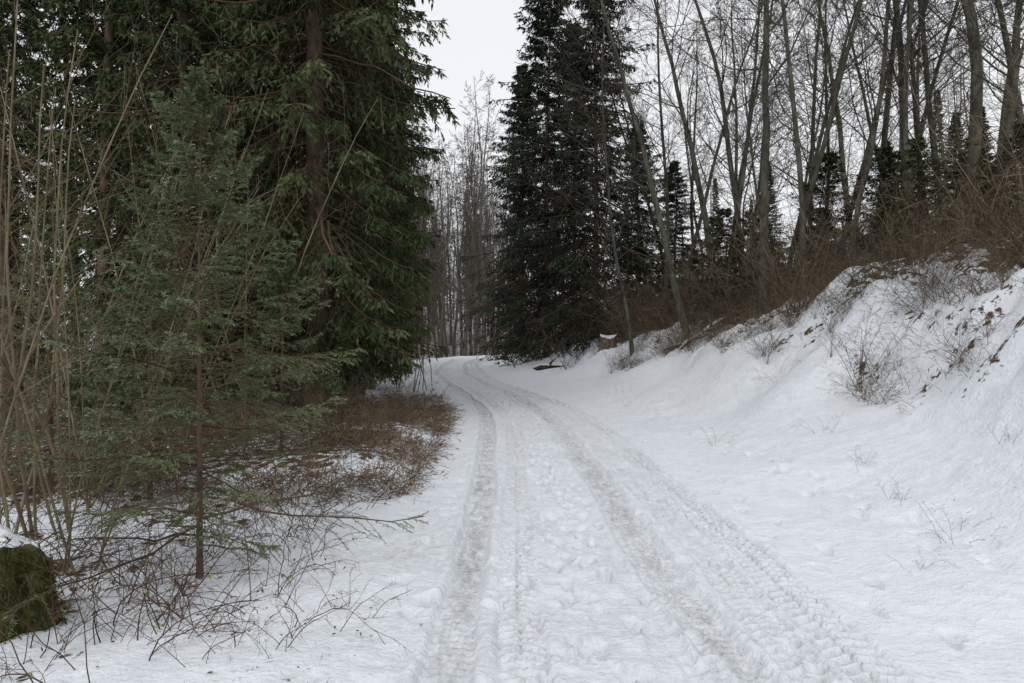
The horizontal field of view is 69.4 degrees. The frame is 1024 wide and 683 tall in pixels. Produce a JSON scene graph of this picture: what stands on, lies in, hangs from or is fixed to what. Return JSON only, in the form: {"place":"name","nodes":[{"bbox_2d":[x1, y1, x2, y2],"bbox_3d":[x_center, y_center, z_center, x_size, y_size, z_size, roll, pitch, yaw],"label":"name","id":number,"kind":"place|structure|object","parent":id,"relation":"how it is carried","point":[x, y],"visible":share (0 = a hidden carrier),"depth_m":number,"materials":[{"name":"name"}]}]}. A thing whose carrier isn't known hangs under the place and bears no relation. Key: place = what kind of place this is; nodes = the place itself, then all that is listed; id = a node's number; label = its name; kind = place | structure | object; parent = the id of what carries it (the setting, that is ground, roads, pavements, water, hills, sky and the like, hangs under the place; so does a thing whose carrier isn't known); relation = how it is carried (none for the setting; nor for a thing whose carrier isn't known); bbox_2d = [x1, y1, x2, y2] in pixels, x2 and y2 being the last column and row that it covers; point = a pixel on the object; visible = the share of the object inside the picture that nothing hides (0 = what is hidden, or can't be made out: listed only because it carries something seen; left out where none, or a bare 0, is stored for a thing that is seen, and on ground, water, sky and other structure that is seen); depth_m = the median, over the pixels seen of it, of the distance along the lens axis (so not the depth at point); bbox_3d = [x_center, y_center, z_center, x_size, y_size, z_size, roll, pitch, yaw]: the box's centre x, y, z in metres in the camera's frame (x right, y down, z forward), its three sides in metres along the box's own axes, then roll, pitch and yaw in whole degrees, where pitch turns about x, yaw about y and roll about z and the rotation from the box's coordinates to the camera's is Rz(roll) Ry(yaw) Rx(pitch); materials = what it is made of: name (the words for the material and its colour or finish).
{"place":"outdoors","nodes":[
{"label":"outdoors","id":0,"kind":"place"},
{"bbox_2d":[0,236,1023,682],"bbox_3d":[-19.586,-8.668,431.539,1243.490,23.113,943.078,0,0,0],"label":"snow ground","id":1,"kind":"structure","parent":0,"point":[934,446],"depth_m":9.03,"materials":[{"name":"white snow"}]},
{"bbox_2d":[0,524,67,643],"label":"mossy boulder","id":2,"kind":"object","parent":1,"relation":"on","point":[35,610],"visible":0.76,"depth_m":4.33,"materials":[{"name":"green plant"}]},
{"bbox_2d":[0,0,86,393],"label":"spruce tree","id":3,"kind":"object","parent":1,"relation":"on","point":[29,48],"visible":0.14,"depth_m":33.78,"materials":[{"name":"green plant"}]},
{"bbox_2d":[0,0,95,436],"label":"spruce tree","id":4,"kind":"object","parent":1,"relation":"on","point":[5,41],"visible":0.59,"depth_m":22.01,"materials":[{"name":"green plant"}]},
{"bbox_2d":[0,47,95,528],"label":"hazel shrub","id":5,"kind":"object","parent":1,"relation":"on","point":[1,474],"visible":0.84,"depth_m":5.18,"materials":[{"name":"brown plant"}]},
{"bbox_2d":[0,208,128,491],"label":"young spruce tree","id":6,"kind":"object","parent":1,"relation":"on","point":[45,372],"visible":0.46,"depth_m":8.42,"materials":[{"name":"green plant"}]},
{"bbox_2d":[0,0,141,540],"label":"hazel shrub","id":7,"kind":"object","parent":1,"relation":"on","point":[7,448],"visible":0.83,"depth_m":5.53,"materials":[{"name":"brown plant"}]},
{"bbox_2d":[0,503,144,682],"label":"bramble","id":8,"kind":"object","parent":1,"relation":"on","point":[66,644],"visible":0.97,"depth_m":4.09,"materials":[{"name":"brown plant"}]},
{"bbox_2d":[0,516,151,657],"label":"bramble","id":9,"kind":"object","parent":1,"relation":"on","point":[36,598],"visible":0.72,"depth_m":4.22,"materials":[{"name":"brown plant"}]},
{"bbox_2d":[20,0,142,418],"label":"spruce tree","id":10,"kind":"object","parent":1,"relation":"on","point":[49,100],"visible":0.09,"depth_m":26.74,"materials":[{"name":"green plant"}]},
{"bbox_2d":[0,1,165,537],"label":"hazel shrub","id":11,"kind":"object","parent":1,"relation":"on","point":[35,461],"visible":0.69,"depth_m":6.30,"materials":[{"name":"brown plant"}]},
{"bbox_2d":[0,0,174,450],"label":"hazel shrub","id":12,"kind":"object","parent":1,"relation":"on","point":[34,338],"visible":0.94,"depth_m":4.87,"materials":[{"name":"brown plant"}]},
{"bbox_2d":[0,479,183,582],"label":"bramble","id":13,"kind":"object","parent":1,"relation":"on","point":[36,499],"visible":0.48,"depth_m":5.54,"materials":[{"name":"brown plant"}]},
{"bbox_2d":[16,0,181,441],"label":"spruce tree","id":14,"kind":"object","parent":1,"relation":"on","point":[111,32],"visible":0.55,"depth_m":19.69,"materials":[{"name":"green plant"}]},
{"bbox_2d":[1,503,204,614],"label":"bramble","id":15,"kind":"object","parent":1,"relation":"on","point":[104,562],"visible":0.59,"depth_m":5.08,"materials":[{"name":"brown plant"}]},
{"bbox_2d":[0,29,218,463],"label":"hazel shrub","id":16,"kind":"object","parent":1,"relation":"on","point":[112,296],"visible":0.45,"depth_m":9.62,"materials":[{"name":"brown plant"}]},
{"bbox_2d":[28,0,197,428],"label":"spruce tree","id":17,"kind":"object","parent":1,"relation":"on","point":[88,80],"visible":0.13,"depth_m":23.27,"materials":[{"name":"green plant"}]},
{"bbox_2d":[16,441,210,534],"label":"bramble","id":18,"kind":"object","parent":1,"relation":"on","point":[134,503],"visible":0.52,"depth_m":6.62,"materials":[{"name":"brown plant"}]},
{"bbox_2d":[2,515,251,639],"bbox_3d":[-2.340,1.390,4.609,1.229,0.835,1.208,0,0,-6],"label":"bramble","id":19,"kind":"object","parent":1,"relation":"on","point":[208,576],"visible":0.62,"depth_m":4.63,"materials":[{"name":"brown plant"}]},
{"bbox_2d":[0,12,265,576],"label":"hazel shrub","id":20,"kind":"object","parent":1,"relation":"on","point":[44,471],"visible":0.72,"depth_m":5.47,"materials":[{"name":"brown plant"}]},
{"bbox_2d":[0,2,274,511],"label":"hazel shrub","id":21,"kind":"object","parent":1,"relation":"on","point":[73,424],"visible":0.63,"depth_m":7.35,"materials":[{"name":"brown plant"}]},
{"bbox_2d":[64,501,214,608],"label":"bramble","id":22,"kind":"object","parent":1,"relation":"on","point":[146,556],"visible":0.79,"depth_m":4.99,"materials":[{"name":"brown plant"}]},
{"bbox_2d":[0,519,279,682],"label":"bramble","id":23,"kind":"object","parent":1,"relation":"on","point":[50,648],"visible":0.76,"depth_m":3.65,"materials":[{"name":"brown plant"}]},
{"bbox_2d":[56,222,233,501],"bbox_3d":[-3.818,0.272,7.795,1.697,2.997,1.960,0,0,-30],"label":"young spruce tree","id":24,"kind":"object","parent":1,"relation":"on","point":[117,314],"visible":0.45,"depth_m":7.49,"materials":[{"name":"green plant"}]},
{"bbox_2d":[0,40,312,469],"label":"hazel shrub","id":25,"kind":"object","parent":1,"relation":"on","point":[193,416],"visible":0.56,"depth_m":8.74,"materials":[{"name":"brown plant"}]},
{"bbox_2d":[62,562,256,636],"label":"bramble","id":26,"kind":"object","parent":1,"relation":"on","point":[236,611],"visible":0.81,"depth_m":4.21,"materials":[{"name":"brown plant"}]},
{"bbox_2d":[45,0,306,435],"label":"spruce tree","id":27,"kind":"object","parent":1,"relation":"on","point":[180,38],"visible":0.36,"depth_m":13.98,"materials":[{"name":"green plant"}]},
{"bbox_2d":[60,520,291,644],"bbox_3d":[-1.879,1.338,4.279,1.186,0.820,1.207,0,0,8],"label":"bramble","id":28,"kind":"object","parent":1,"relation":"on","point":[170,609],"visible":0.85,"depth_m":4.21,"materials":[{"name":"brown plant"}]},
{"bbox_2d":[44,491,316,660],"bbox_3d":[-1.889,1.333,4.291,1.229,0.835,1.208,0,0,23],"label":"bramble","id":29,"kind":"object","parent":1,"relation":"on","point":[140,610],"visible":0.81,"depth_m":4.23,"materials":[{"name":"brown plant"}]},
{"bbox_2d":[63,461,321,625],"bbox_3d":[-2.201,1.304,4.944,1.464,0.994,1.438,0,0,43],"label":"bramble","id":30,"kind":"object","parent":1,"relation":"on","point":[202,573],"visible":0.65,"depth_m":4.82,"materials":[{"name":"brown plant"}]},
{"bbox_2d":[75,435,341,568],"bbox_3d":[-2.532,1.315,6.196,1.994,0.997,1.547,0,0,-32],"label":"bramble","id":31,"kind":"object","parent":1,"relation":"on","point":[297,527],"visible":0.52,"depth_m":6.12,"materials":[{"name":"brown plant"}]},
{"bbox_2d":[0,65,428,643],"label":"young spruce tree","id":32,"kind":"object","parent":1,"relation":"on","point":[198,512],"visible":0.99,"depth_m":5.24,"materials":[{"name":"green plant"}]},
{"bbox_2d":[128,478,335,655],"bbox_3d":[-1.643,1.321,4.426,1.160,0.747,1.496,0,0,-15],"label":"bramble","id":33,"kind":"object","parent":1,"relation":"on","point":[196,596],"visible":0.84,"depth_m":4.63,"materials":[{"name":"brown plant"}]},
{"bbox_2d":[114,586,349,666],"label":"bramble","id":34,"kind":"object","parent":1,"relation":"on","point":[162,625],"visible":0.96,"depth_m":3.81,"materials":[{"name":"brown plant"}]},
{"bbox_2d":[1,384,475,515],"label":"dead bracken","id":35,"kind":"object","parent":1,"relation":"on","point":[439,410],"visible":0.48,"depth_m":8.93,"materials":[{"name":"brown plant"}]},
{"bbox_2d":[141,0,343,416],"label":"spruce tree","id":36,"kind":"object","parent":1,"relation":"on","point":[262,307],"visible":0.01,"depth_m":19.43,"materials":[{"name":"green plant"}]},
{"bbox_2d":[106,16,385,454],"bbox_3d":[-3.328,-1.071,9.356,3.326,5.292,2.354,0,0,-42],"label":"hazel shrub","id":37,"kind":"object","parent":1,"relation":"on","point":[205,361],"visible":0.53,"depth_m":9.38,"materials":[{"name":"brown plant"}]},
{"bbox_2d":[0,313,516,495],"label":"verge undergrowth","id":38,"kind":"object","parent":1,"relation":"on","point":[370,412],"visible":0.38,"depth_m":10.93,"materials":[{"name":"brown plant"}]},
{"bbox_2d":[129,467,408,655],"bbox_3d":[-1.331,1.257,4.162,1.754,0.876,1.361,0,0,39],"label":"bramble","id":39,"kind":"object","parent":1,"relation":"on","point":[282,575],"visible":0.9,"depth_m":4.13,"materials":[{"name":"brown plant"}]},
{"bbox_2d":[203,243,360,452],"bbox_3d":[-2.837,0.145,9.663,1.608,2.840,1.857,0,0,34],"label":"young spruce tree","id":40,"kind":"object","parent":1,"relation":"on","point":[265,292],"visible":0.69,"depth_m":9.47,"materials":[{"name":"green plant"}]},
{"bbox_2d":[212,491,378,579],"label":"bramble","id":41,"kind":"object","parent":1,"relation":"on","point":[302,545],"visible":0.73,"depth_m":5.34,"materials":[{"name":"brown plant"}]},
{"bbox_2d":[133,0,460,426],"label":"spruce tree","id":42,"kind":"object","parent":1,"relation":"on","point":[316,120],"visible":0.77,"depth_m":13.49,"materials":[{"name":"green plant"}]},
{"bbox_2d":[202,578,395,657],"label":"bramble","id":43,"kind":"object","parent":1,"relation":"on","point":[285,622],"visible":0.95,"depth_m":3.88,"materials":[{"name":"brown plant"}]},
{"bbox_2d":[207,0,395,415],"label":"spruce tree","id":44,"kind":"object","parent":1,"relation":"on","point":[262,53],"visible":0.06,"depth_m":16.89,"materials":[{"name":"green plant"}]},
{"bbox_2d":[237,0,450,408],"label":"spruce tree","id":45,"kind":"object","parent":1,"relation":"on","point":[414,202],"visible":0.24,"depth_m":18.84,"materials":[{"name":"green plant"}]},
{"bbox_2d":[328,3,437,389],"bbox_3d":[-5.250,-8.904,26.915,5.393,22.111,4.965,0,0,-27],"label":"spruce tree","id":46,"kind":"object","parent":1,"relation":"on","point":[413,227],"visible":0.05,"depth_m":26.97,"materials":[{"name":"green plant"}]},
{"bbox_2d":[398,246,455,391],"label":"hazel shrub","id":47,"kind":"object","parent":1,"relation":"on","point":[426,340],"visible":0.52,"depth_m":24.08,"materials":[{"name":"brown plant"}]},
{"bbox_2d":[11,90,949,354],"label":"distant conifers","id":48,"kind":"object","parent":1,"relation":"on","point":[714,198],"visible":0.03,"depth_m":102.28,"materials":[{"name":"green plant"}]},
{"bbox_2d":[5,279,1017,682],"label":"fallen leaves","id":49,"kind":"object","parent":1,"relation":"on","point":[339,561],"visible":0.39,"depth_m":4.57,"materials":[{"name":"brown plant"}]},
{"bbox_2d":[457,63,568,360],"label":"fir tree","id":50,"kind":"object","parent":1,"relation":"on","point":[515,77],"visible":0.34,"depth_m":49.64,"materials":[{"name":"green plant"}]},
{"bbox_2d":[454,0,638,367],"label":"fir tree","id":51,"kind":"object","parent":1,"relation":"on","point":[541,14],"visible":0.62,"depth_m":39.51,"materials":[{"name":"green plant"}]},
{"bbox_2d":[506,23,626,341],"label":"fir tree","id":52,"kind":"object","parent":1,"relation":"on","point":[582,235],"visible":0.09,"depth_m":45.69,"materials":[{"name":"green plant"}]},
{"bbox_2d":[500,0,693,355],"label":"bare tree","id":53,"kind":"object","parent":1,"relation":"on","point":[625,306],"visible":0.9,"depth_m":26.27,"materials":[{"name":"brown plant"}]},
{"bbox_2d":[522,0,691,357],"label":"fir tree","id":54,"kind":"object","parent":1,"relation":"on","point":[583,243],"visible":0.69,"depth_m":34.55,"materials":[{"name":"green plant"}]},
{"bbox_2d":[513,0,723,336],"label":"bare tree","id":55,"kind":"object","parent":1,"relation":"on","point":[664,238],"visible":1,"depth_m":23.16,"materials":[{"name":"brown plant"}]},
{"bbox_2d":[529,0,716,325],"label":"bare tree","id":56,"kind":"object","parent":1,"relation":"on","point":[665,169],"visible":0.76,"depth_m":28.75,"materials":[{"name":"brown plant"}]},
{"bbox_2d":[591,120,671,323],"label":"fir tree","id":57,"kind":"object","parent":1,"relation":"on","point":[641,198],"visible":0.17,"depth_m":41.62,"materials":[{"name":"green plant"}]},
{"bbox_2d":[600,0,729,296],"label":"bare tree","id":58,"kind":"object","parent":1,"relation":"on","point":[703,208],"visible":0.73,"depth_m":31.36,"materials":[{"name":"brown plant"}]},
{"bbox_2d":[634,160,708,319],"bbox_3d":[7.959,-4.371,35.757,5.090,8.943,5.116,0,0,34],"label":"fir tree","id":59,"kind":"object","parent":1,"relation":"on","point":[674,197],"visible":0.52,"depth_m":35.76,"materials":[{"name":"green plant"}]},
{"bbox_2d":[659,5,733,266],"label":"bare tree","id":60,"kind":"object","parent":1,"relation":"on","point":[692,178],"visible":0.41,"depth_m":41.86,"materials":[{"name":"brown plant"}]},
{"bbox_2d":[653,47,741,287],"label":"bare tree","id":61,"kind":"object","parent":1,"relation":"on","point":[686,142],"visible":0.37,"depth_m":58.11,"materials":[{"name":"brown plant"}]},
{"bbox_2d":[387,34,1023,357],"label":"distant forest","id":62,"kind":"object","parent":1,"relation":"on","point":[472,243],"visible":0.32,"depth_m":72.61,"materials":[{"name":"grey plant"}]},
{"bbox_2d":[610,0,843,296],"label":"bare tree","id":63,"kind":"object","parent":1,"relation":"on","point":[796,132],"visible":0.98,"depth_m":18.47,"materials":[{"name":"brown plant"}]},
{"bbox_2d":[655,0,811,299],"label":"bare tree","id":64,"kind":"object","parent":1,"relation":"on","point":[707,190],"visible":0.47,"depth_m":34.38,"materials":[{"name":"brown plant"}]},
{"bbox_2d":[628,0,841,306],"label":"bare tree","id":65,"kind":"object","parent":1,"relation":"on","point":[725,124],"visible":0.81,"depth_m":25.48,"materials":[{"name":"brown plant"}]},
{"bbox_2d":[683,0,788,270],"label":"bare tree","id":66,"kind":"object","parent":1,"relation":"on","point":[736,162],"visible":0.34,"depth_m":38.81,"materials":[{"name":"brown plant"}]},
{"bbox_2d":[688,6,795,233],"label":"bare tree","id":67,"kind":"object","parent":1,"relation":"on","point":[754,178],"visible":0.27,"depth_m":50.70,"materials":[{"name":"brown plant"}]},
{"bbox_2d":[707,0,815,261],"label":"bare tree","id":68,"kind":"object","parent":1,"relation":"on","point":[739,180],"visible":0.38,"depth_m":36.85,"materials":[{"name":"brown plant"}]},
{"bbox_2d":[505,10,1023,401],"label":"bushes","id":69,"kind":"object","parent":1,"relation":"on","point":[672,317],"visible":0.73,"depth_m":16.52,"materials":[{"name":"brown plant"}]},
{"bbox_2d":[680,0,865,316],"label":"bare tree","id":70,"kind":"object","parent":1,"relation":"on","point":[765,168],"visible":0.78,"depth_m":21.30,"materials":[{"name":"brown plant"}]},
{"bbox_2d":[677,0,883,268],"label":"bare tree","id":71,"kind":"object","parent":1,"relation":"on","point":[759,186],"visible":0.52,"depth_m":27.50,"materials":[{"name":"brown plant"}]},
{"bbox_2d":[569,222,1023,412],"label":"dry grass","id":72,"kind":"structure","parent":1,"relation":"on","point":[936,312],"depth_m":12.24,"materials":[{"name":"brown plant"}]},
{"bbox_2d":[690,0,910,325],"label":"bare tree","id":73,"kind":"object","parent":1,"relation":"on","point":[746,154],"visible":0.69,"depth_m":24.01,"materials":[{"name":"brown plant"}]},
{"bbox_2d":[724,0,893,256],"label":"bare tree","id":74,"kind":"object","parent":1,"relation":"on","point":[826,101],"visible":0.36,"depth_m":28.57,"materials":[{"name":"brown plant"}]},
{"bbox_2d":[774,0,861,227],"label":"bare tree","id":75,"kind":"object","parent":1,"relation":"on","point":[844,176],"visible":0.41,"depth_m":33.86,"materials":[{"name":"brown plant"}]},
{"bbox_2d":[756,0,880,261],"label":"bare tree","id":76,"kind":"object","parent":1,"relation":"on","point":[812,148],"visible":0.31,"depth_m":39.39,"materials":[{"name":"brown plant"}]},
{"bbox_2d":[616,122,1023,332],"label":"young conifer thicket","id":77,"kind":"object","parent":1,"relation":"on","point":[832,158],"visible":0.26,"depth_m":21.53,"materials":[{"name":"green plant"}]},
{"bbox_2d":[769,0,878,233],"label":"bare tree","id":78,"kind":"object","parent":1,"relation":"on","point":[806,175],"visible":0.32,"depth_m":43.87,"materials":[{"name":"brown plant"}]},
{"bbox_2d":[753,0,939,289],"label":"bare tree","id":79,"kind":"object","parent":1,"relation":"on","point":[817,149],"visible":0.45,"depth_m":26.40,"materials":[{"name":"brown plant"}]},
{"bbox_2d":[754,0,978,295],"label":"bare tree","id":80,"kind":"object","parent":1,"relation":"on","point":[824,141],"visible":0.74,"depth_m":21.44,"materials":[{"name":"brown plant"}]},
{"bbox_2d":[825,344,920,404],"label":"bramble bush","id":81,"kind":"object","parent":1,"relation":"on","point":[876,397],"visible":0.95,"depth_m":10.50,"materials":[{"name":"brown plant"}]},
{"bbox_2d":[818,2,946,208],"bbox_3d":[16.835,-11.100,34.875,6.060,17.801,4.267,0,0,-3],"label":"bare tree","id":82,"kind":"object","parent":1,"relation":"on","point":[863,92],"visible":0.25,"depth_m":34.98,"materials":[{"name":"brown plant"}]},
{"bbox_2d":[744,0,1023,260],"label":"bare tree","id":83,"kind":"object","parent":1,"relation":"on","point":[877,114],"visible":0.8,"depth_m":19.48,"materials":[{"name":"brown plant"}]},
{"bbox_2d":[806,0,987,243],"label":"bare tree","id":84,"kind":"object","parent":1,"relation":"on","point":[895,10],"visible":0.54,"depth_m":20.35,"materials":[{"name":"brown plant"}]},
{"bbox_2d":[792,0,1010,259],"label":"bare tree","id":85,"kind":"object","parent":1,"relation":"on","point":[862,167],"visible":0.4,"depth_m":23.37,"materials":[{"name":"brown plant"}]},
{"bbox_2d":[846,0,961,248],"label":"bare tree","id":86,"kind":"object","parent":1,"relation":"on","point":[916,127],"visible":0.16,"depth_m":24.38,"materials":[{"name":"brown plant"}]},
{"bbox_2d":[811,0,1010,241],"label":"bare tree","id":87,"kind":"object","parent":1,"relation":"on","point":[885,123],"visible":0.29,"depth_m":26.35,"materials":[{"name":"brown plant"}]},
{"bbox_2d":[842,216,991,314],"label":"bramble bush","id":88,"kind":"object","parent":1,"relation":"on","point":[898,279],"visible":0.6,"depth_m":11.97,"materials":[{"name":"brown plant"}]},
{"bbox_2d":[872,0,969,236],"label":"bare tree","id":89,"kind":"object","parent":1,"relation":"on","point":[927,79],"visible":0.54,"depth_m":19.62,"materials":[{"name":"brown plant"}]},
{"bbox_2d":[874,224,995,305],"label":"bramble bush","id":90,"kind":"object","parent":1,"relation":"on","point":[929,279],"visible":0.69,"depth_m":11.46,"materials":[{"name":"brown plant"}]},
{"bbox_2d":[848,0,1023,257],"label":"bare tree","id":91,"kind":"object","parent":1,"relation":"on","point":[935,78],"visible":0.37,"depth_m":22.89,"materials":[{"name":"brown plant"}]},
{"bbox_2d":[852,0,1023,252],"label":"bare tree","id":92,"kind":"object","parent":1,"relation":"on","point":[905,135],"visible":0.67,"depth_m":18.68,"materials":[{"name":"brown plant"}]},
{"bbox_2d":[865,0,1023,229],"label":"bare tree","id":93,"kind":"object","parent":1,"relation":"on","point":[991,48],"visible":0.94,"depth_m":15.81,"materials":[{"name":"brown plant"}]},
{"bbox_2d":[888,225,1023,305],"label":"bramble bush","id":94,"kind":"object","parent":1,"relation":"on","point":[948,276],"visible":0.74,"depth_m":10.96,"materials":[{"name":"brown plant"}]},
{"bbox_2d":[891,170,1023,258],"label":"bramble bush","id":95,"kind":"object","parent":1,"relation":"on","point":[951,226],"visible":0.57,"depth_m":12.45,"materials":[{"name":"brown plant"}]},
{"bbox_2d":[903,0,1023,205],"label":"bare tree","id":96,"kind":"object","parent":1,"relation":"on","point":[1005,65],"visible":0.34,"depth_m":21.15,"materials":[{"name":"brown plant"}]},
{"bbox_2d":[911,0,1016,233],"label":"bare tree","id":97,"kind":"object","parent":1,"relation":"on","point":[972,24],"visible":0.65,"depth_m":17.71,"materials":[{"name":"brown plant"}]},
{"bbox_2d":[915,217,1023,298],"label":"bramble bush","id":98,"kind":"object","parent":1,"relation":"on","point":[973,269],"visible":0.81,"depth_m":10.50,"materials":[{"name":"brown plant"}]},
{"bbox_2d":[944,0,1023,234],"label":"bare tree","id":99,"kind":"object","parent":1,"relation":"on","point":[1016,30],"visible":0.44,"depth_m":19.00,"materials":[{"name":"brown plant"}]},
{"bbox_2d":[3,0,1023,302],"label":"sky","id":100,"kind":"structure","parent":0,"point":[483,35],"materials":[{"name":"white"}]},
{"bbox_2d":[72,354,1023,682],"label":"snow road","id":101,"kind":"structure","parent":0,"point":[518,564],"depth_m":4.89,"materials":[{"name":"white snow"}]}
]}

